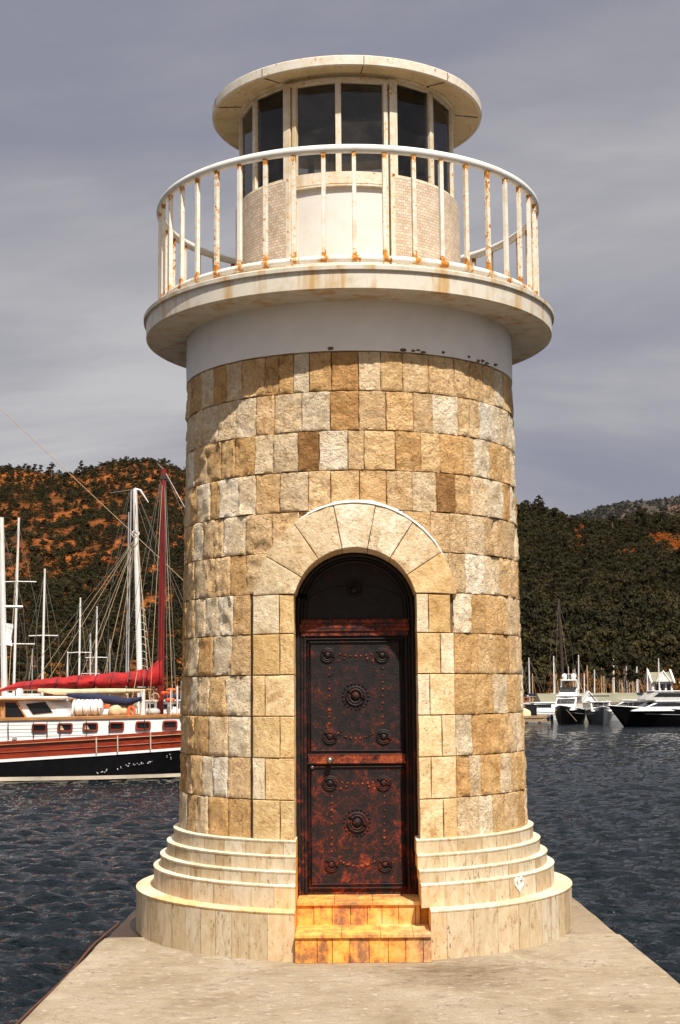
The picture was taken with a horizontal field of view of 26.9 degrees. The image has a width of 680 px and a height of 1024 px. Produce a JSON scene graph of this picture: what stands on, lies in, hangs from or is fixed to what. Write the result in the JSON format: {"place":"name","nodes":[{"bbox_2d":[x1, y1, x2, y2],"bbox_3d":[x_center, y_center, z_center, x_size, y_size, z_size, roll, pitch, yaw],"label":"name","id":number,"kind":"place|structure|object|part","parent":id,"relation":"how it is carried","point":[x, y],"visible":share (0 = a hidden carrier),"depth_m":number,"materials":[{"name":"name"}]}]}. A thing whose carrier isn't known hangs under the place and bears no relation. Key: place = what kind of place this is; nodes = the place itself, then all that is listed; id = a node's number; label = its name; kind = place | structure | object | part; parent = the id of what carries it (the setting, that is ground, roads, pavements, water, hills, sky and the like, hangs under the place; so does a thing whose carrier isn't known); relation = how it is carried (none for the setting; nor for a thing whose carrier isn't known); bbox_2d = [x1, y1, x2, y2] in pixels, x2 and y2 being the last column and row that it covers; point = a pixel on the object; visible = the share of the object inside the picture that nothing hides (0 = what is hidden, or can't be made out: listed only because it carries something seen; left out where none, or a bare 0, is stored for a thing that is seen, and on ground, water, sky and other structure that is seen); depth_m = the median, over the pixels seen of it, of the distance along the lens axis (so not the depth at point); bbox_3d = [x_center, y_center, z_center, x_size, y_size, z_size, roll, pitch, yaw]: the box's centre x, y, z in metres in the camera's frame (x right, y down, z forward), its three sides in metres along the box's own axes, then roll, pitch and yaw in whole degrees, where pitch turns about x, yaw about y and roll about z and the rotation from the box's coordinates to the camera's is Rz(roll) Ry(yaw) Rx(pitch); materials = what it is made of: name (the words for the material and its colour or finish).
{"place":"outdoors","nodes":[
{"label":"outdoors","id":0,"kind":"place"},
{"bbox_2d":[0,720,679,1023],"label":"water","id":1,"kind":"structure","parent":0,"point":[78,859],"depth_m":24.94,"materials":[{"name":"blue liquid"}]},
{"bbox_2d":[0,517,34,695],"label":"sailing yacht","id":2,"kind":"object","parent":1,"relation":"on","point":[6,630],"visible":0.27,"depth_m":62.74,"materials":[{"name":"white metal"}]},
{"bbox_2d":[5,517,37,693],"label":"sailing yacht","id":3,"kind":"object","parent":1,"relation":"on","point":[15,619],"visible":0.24,"depth_m":68.77,"materials":[{"name":"white metal"}]},
{"bbox_2d":[24,649,39,693],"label":"sailing yacht","id":4,"kind":"object","parent":1,"relation":"on","point":[31,658],"visible":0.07,"depth_m":85.44,"materials":[{"name":"grey paint"}]},
{"bbox_2d":[24,569,60,695],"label":"sailing yacht","id":5,"kind":"object","parent":1,"relation":"on","point":[44,582],"visible":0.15,"depth_m":72.72,"materials":[{"name":"white metal"}]},
{"bbox_2d":[61,651,73,701],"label":"sailing yacht","id":6,"kind":"object","parent":1,"relation":"on","point":[67,671],"visible":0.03,"depth_m":85.44,"materials":[{"name":"white metal"}]},
{"bbox_2d":[64,598,92,699],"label":"sailing yacht","id":7,"kind":"object","parent":1,"relation":"on","point":[80,614],"visible":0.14,"depth_m":76.62,"materials":[{"name":"white metal"}]},
{"bbox_2d":[81,634,99,674],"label":"sailing yacht","id":8,"kind":"object","parent":1,"relation":"on","point":[90,673],"visible":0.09,"depth_m":82.46,"materials":[{"name":"white metal"}]},
{"bbox_2d":[0,408,184,781],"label":"wooden sailing boat","id":9,"kind":"object","parent":1,"relation":"on","point":[49,738],"visible":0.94,"depth_m":43.71,"materials":[{"name":"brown wood"}]},
{"bbox_3d":[-10.879,6.125,43.980,0.911,0.557,0.060,-1,-7,0],"label":"window","id":10,"kind":"part","parent":9,"relation":"part of","materials":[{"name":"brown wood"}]},
{"bbox_3d":[-10.038,6.111,43.975,0.718,0.591,0.060,-1,-7,0],"label":"window","id":11,"kind":"part","parent":9,"relation":"part of","materials":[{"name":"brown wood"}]},
{"bbox_3d":[-9.295,6.062,43.997,0.835,0.384,0.032,-1,-7,0],"label":"quarter window","id":12,"kind":"part","parent":9,"relation":"part of","materials":[{"name":"black glass"}]},
{"bbox_3d":[-9.157,6.583,43.374,0.464,0.266,0.080,-1,-7,0],"label":"window","id":13,"kind":"part","parent":9,"relation":"part of","materials":[{"name":"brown wood"}]},
{"bbox_3d":[-8.376,6.566,43.375,0.467,0.266,0.080,0,-7,-1],"label":"window","id":14,"kind":"part","parent":9,"relation":"part of","materials":[{"name":"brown wood"}]},
{"bbox_3d":[-7.607,6.553,43.408,0.471,0.266,0.080,0,-7,-4],"label":"window","id":15,"kind":"part","parent":9,"relation":"part of","materials":[{"name":"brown wood"}]},
{"bbox_3d":[-6.825,6.546,43.491,0.478,0.266,0.079,1,-7,-8],"label":"window","id":16,"kind":"part","parent":9,"relation":"part of","materials":[{"name":"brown wood"}]},
{"bbox_3d":[-6.031,6.547,43.638,0.484,0.266,0.078,1,-7,-13],"label":"window","id":17,"kind":"part","parent":9,"relation":"part of","materials":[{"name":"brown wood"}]},
{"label":"window","id":18,"kind":"part","parent":9,"relation":"part of","materials":[{"name":"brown wood"}]},
{"bbox_2d":[84,606,109,704],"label":"sailing yacht","id":19,"kind":"object","parent":1,"relation":"on","point":[96,661],"visible":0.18,"depth_m":78.55,"materials":[{"name":"white metal"}]},
{"bbox_2d":[23,488,182,713],"bbox_3d":[-9.112,4.716,57.214,7.067,11.337,11.597,-1,-7,0],"label":"sailing yacht","id":20,"kind":"object","parent":1,"relation":"on","point":[136,574],"visible":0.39,"depth_m":56.78,"materials":[{"name":"white metal"}]},
{"bbox_2d":[102,639,117,694],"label":"sailing yacht","id":21,"kind":"object","parent":1,"relation":"on","point":[109,658],"visible":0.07,"depth_m":85.47,"materials":[{"name":"white metal"}]},
{"bbox_2d":[523,674,540,701],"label":"sailing yacht","id":22,"kind":"object","parent":1,"relation":"on","point":[532,687],"visible":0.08,"depth_m":136.63,"materials":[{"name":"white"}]},
{"bbox_2d":[522,658,542,706],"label":"sailing yacht","id":23,"kind":"object","parent":1,"relation":"on","point":[531,694],"visible":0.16,"depth_m":132.60,"materials":[{"name":"white metal"}]},
{"bbox_2d":[524,715,552,722],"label":"timber dock","id":24,"kind":"object","parent":1,"relation":"in","point":[537,718],"visible":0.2,"depth_m":110.56,"materials":[{"name":"beige wood"}]},
{"bbox_2d":[523,708,530,715],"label":"covered dinghy","id":25,"kind":"object","parent":24,"relation":"on","point":[526,712],"visible":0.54,"depth_m":111.62,"materials":[{"name":"beige fabric"}]},
{"bbox_2d":[525,704,536,715],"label":"storage box","id":26,"kind":"object","parent":24,"relation":"on","point":[532,708],"visible":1,"depth_m":111.91,"materials":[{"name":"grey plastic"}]},
{"bbox_2d":[523,702,556,719],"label":"motor yacht","id":27,"kind":"object","parent":1,"relation":"on","point":[544,708],"visible":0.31,"depth_m":119.83,"materials":[{"name":"white plastic"}]},
{"bbox_2d":[544,656,560,692],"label":"sailing yacht","id":28,"kind":"object","parent":1,"relation":"on","point":[553,663],"visible":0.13,"depth_m":141.00,"materials":[{"name":"white metal"}]},
{"bbox_2d":[550,599,575,686],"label":"sailing yacht","id":29,"kind":"object","parent":1,"relation":"on","point":[560,641],"visible":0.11,"depth_m":130.08,"materials":[{"name":"black paint"}]},
{"bbox_2d":[543,666,586,723],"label":"motor yacht","id":30,"kind":"object","parent":1,"relation":"on","point":[568,707],"visible":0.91,"depth_m":107.63,"materials":[{"name":"black paint"}]},
{"bbox_2d":[571,655,585,685],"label":"sailing yacht","id":31,"kind":"object","parent":1,"relation":"on","point":[578,671],"visible":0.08,"depth_m":140.38,"materials":[{"name":"white metal"}]},
{"bbox_2d":[582,666,596,692],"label":"sailing yacht","id":32,"kind":"object","parent":1,"relation":"on","point":[587,678],"visible":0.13,"depth_m":144.01,"materials":[{"name":"beige"}]},
{"bbox_2d":[587,670,602,692],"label":"sailing yacht","id":33,"kind":"object","parent":1,"relation":"on","point":[594,681],"visible":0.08,"depth_m":133.16,"materials":[{"name":"white metal"}]},
{"bbox_2d":[585,695,612,724],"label":"motor yacht","id":34,"kind":"object","parent":1,"relation":"on","point":[598,712],"visible":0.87,"depth_m":105.12,"materials":[{"name":"grey paint"}]},
{"bbox_2d":[593,668,609,692],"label":"sailing yacht","id":35,"kind":"object","parent":1,"relation":"on","point":[601,683],"visible":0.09,"depth_m":135.14,"materials":[{"name":"brown wood"}]},
{"bbox_2d":[604,659,623,692],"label":"sailing yacht","id":36,"kind":"object","parent":1,"relation":"on","point":[613,684],"visible":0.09,"depth_m":139.06,"materials":[{"name":"white metal"}]},
{"bbox_2d":[611,700,645,720],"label":"motor yacht","id":37,"kind":"object","parent":1,"relation":"on","point":[634,703],"visible":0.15,"depth_m":115.67,"materials":[{"name":"white plastic"}]},
{"bbox_2d":[628,667,644,695],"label":"sailing yacht","id":38,"kind":"object","parent":1,"relation":"on","point":[638,694],"visible":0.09,"depth_m":136.34,"materials":[{"name":"white metal"}]},
{"bbox_2d":[607,682,679,726],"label":"motor yacht","id":39,"kind":"object","parent":1,"relation":"on","point":[659,709],"visible":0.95,"depth_m":97.55,"materials":[{"name":"black paint"}]},
{"bbox_2d":[639,668,655,693],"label":"sailing yacht","id":40,"kind":"object","parent":1,"relation":"on","point":[647,681],"visible":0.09,"depth_m":141.98,"materials":[{"name":"white metal"}]},
{"bbox_2d":[652,658,666,690],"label":"sailing yacht","id":41,"kind":"object","parent":1,"relation":"on","point":[658,663],"visible":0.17,"depth_m":141.37,"materials":[{"name":"white metal"}]},
{"bbox_2d":[0,461,679,712],"bbox_3d":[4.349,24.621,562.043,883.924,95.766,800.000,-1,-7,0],"label":"hillside","id":42,"kind":"structure","parent":0,"point":[58,499],"depth_m":410.26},
{"bbox_2d":[44,462,55,476],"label":"pine tree","id":43,"kind":"object","parent":42,"relation":"on","point":[52,466],"visible":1,"depth_m":562.98,"materials":[{"name":"green plant"}]},
{"bbox_2d":[75,460,85,476],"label":"pine tree","id":44,"kind":"object","parent":42,"relation":"on","point":[80,467],"visible":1,"depth_m":562.75,"materials":[{"name":"green plant"}]},
{"bbox_2d":[0,458,679,699],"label":"forest","id":45,"kind":"object","parent":42,"relation":"on","point":[603,619],"visible":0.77,"depth_m":283.84,"materials":[{"name":"green plant"}]},
{"bbox_2d":[1,456,679,581],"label":"scrub","id":46,"kind":"object","parent":42,"relation":"on","point":[85,524],"visible":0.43,"depth_m":505.53,"materials":[{"name":"orange plant"}]},
{"bbox_2d":[28,662,679,705],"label":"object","id":47,"kind":"object","parent":42,"relation":"on","point":[581,684],"visible":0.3,"depth_m":181.26,"materials":[{"name":"brown plant"}]},
{"bbox_2d":[52,524,679,577],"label":"rust thicket","id":48,"kind":"object","parent":42,"relation":"on","point":[674,542],"visible":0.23,"depth_m":486.16,"materials":[{"name":"orange plant"}]},
{"bbox_2d":[533,495,546,514],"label":"pine tree","id":49,"kind":"object","parent":42,"relation":"on","point":[542,503],"visible":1,"depth_m":559.42,"materials":[{"name":"green plant"}]},
{"bbox_2d":[604,513,619,527],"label":"pine tree","id":50,"kind":"object","parent":42,"relation":"on","point":[610,515],"visible":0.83,"depth_m":553.57,"materials":[{"name":"green plant"}]},
{"bbox_2d":[632,506,648,522],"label":"pine tree","id":51,"kind":"object","parent":42,"relation":"on","point":[642,513],"visible":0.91,"depth_m":552.93,"materials":[{"name":"green plant"}]},
{"bbox_2d":[644,669,674,690],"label":"harbour house","id":52,"kind":"structure","parent":42,"relation":"on","point":[667,683],"depth_m":161.30,"materials":[{"name":"white paint"}]},
{"bbox_2d":[653,508,670,525],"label":"pine tree","id":53,"kind":"object","parent":42,"relation":"on","point":[661,516],"visible":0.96,"depth_m":553.62,"materials":[{"name":"green plant"}]},
{"bbox_2d":[0,0,679,516],"label":"sky","id":54,"kind":"structure","parent":0,"point":[106,105],"materials":[{"name":"grey"}]},
{"bbox_2d":[21,934,679,1023],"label":"quay","id":55,"kind":"structure","parent":0,"point":[592,979],"depth_m":8.12,"materials":[{"name":"concrete"}]},
{"bbox_2d":[15,923,118,1023],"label":"quay edge","id":56,"kind":"object","parent":55,"relation":"attached to","point":[24,1016],"visible":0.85,"depth_m":9.07,"materials":[{"name":"grey concrete"}]},
{"bbox_2d":[108,898,615,937],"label":"quay end","id":57,"kind":"structure","parent":0,"point":[585,921],"depth_m":10.33,"materials":[{"name":"concrete"}]},
{"bbox_2d":[136,55,572,962],"bbox_3d":[0.079,-0.115,10.877,3.192,6.320,3.206,-1,-7,0],"label":"lighthouse","id":58,"kind":"object","parent":57,"relation":"on","point":[348,343],"visible":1,"depth_m":9.79,"materials":[{"name":"stone"}]},
{"bbox_2d":[295,549,420,896],"bbox_3d":[0.111,1.416,9.766,0.940,2.405,0.131,-1,-7,0],"label":"iron door","id":59,"kind":"structure","parent":58,"relation":"in","point":[357,798],"depth_m":9.77,"materials":[{"name":"metal"}]},
{"bbox_2d":[577,497,679,525],"bbox_3d":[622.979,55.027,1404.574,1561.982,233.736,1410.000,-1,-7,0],"label":"hill","id":60,"kind":"structure","parent":0,"point":[651,507],"depth_m":1493.76,"materials":[{"name":"plant"}]},
{"bbox_2d":[576,494,679,522],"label":"forest","id":61,"kind":"object","parent":60,"relation":"on","point":[621,511],"visible":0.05,"depth_m":1492.90,"materials":[{"name":"green plant"}]},
{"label":"mole","id":62,"kind":"object","parent":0,"visible":0},
{"bbox_2d":[533,691,638,710],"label":"harbour pavilion","id":63,"kind":"structure","parent":62,"relation":"on","point":[552,697],"depth_m":123.26,"materials":[{"name":"white paint"}]},
{"bbox_2d":[598,641,643,692],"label":"pine tree","id":64,"kind":"object","parent":62,"relation":"on","point":[623,655],"visible":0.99,"depth_m":128.64,"materials":[{"name":"green plant"}]}
]}

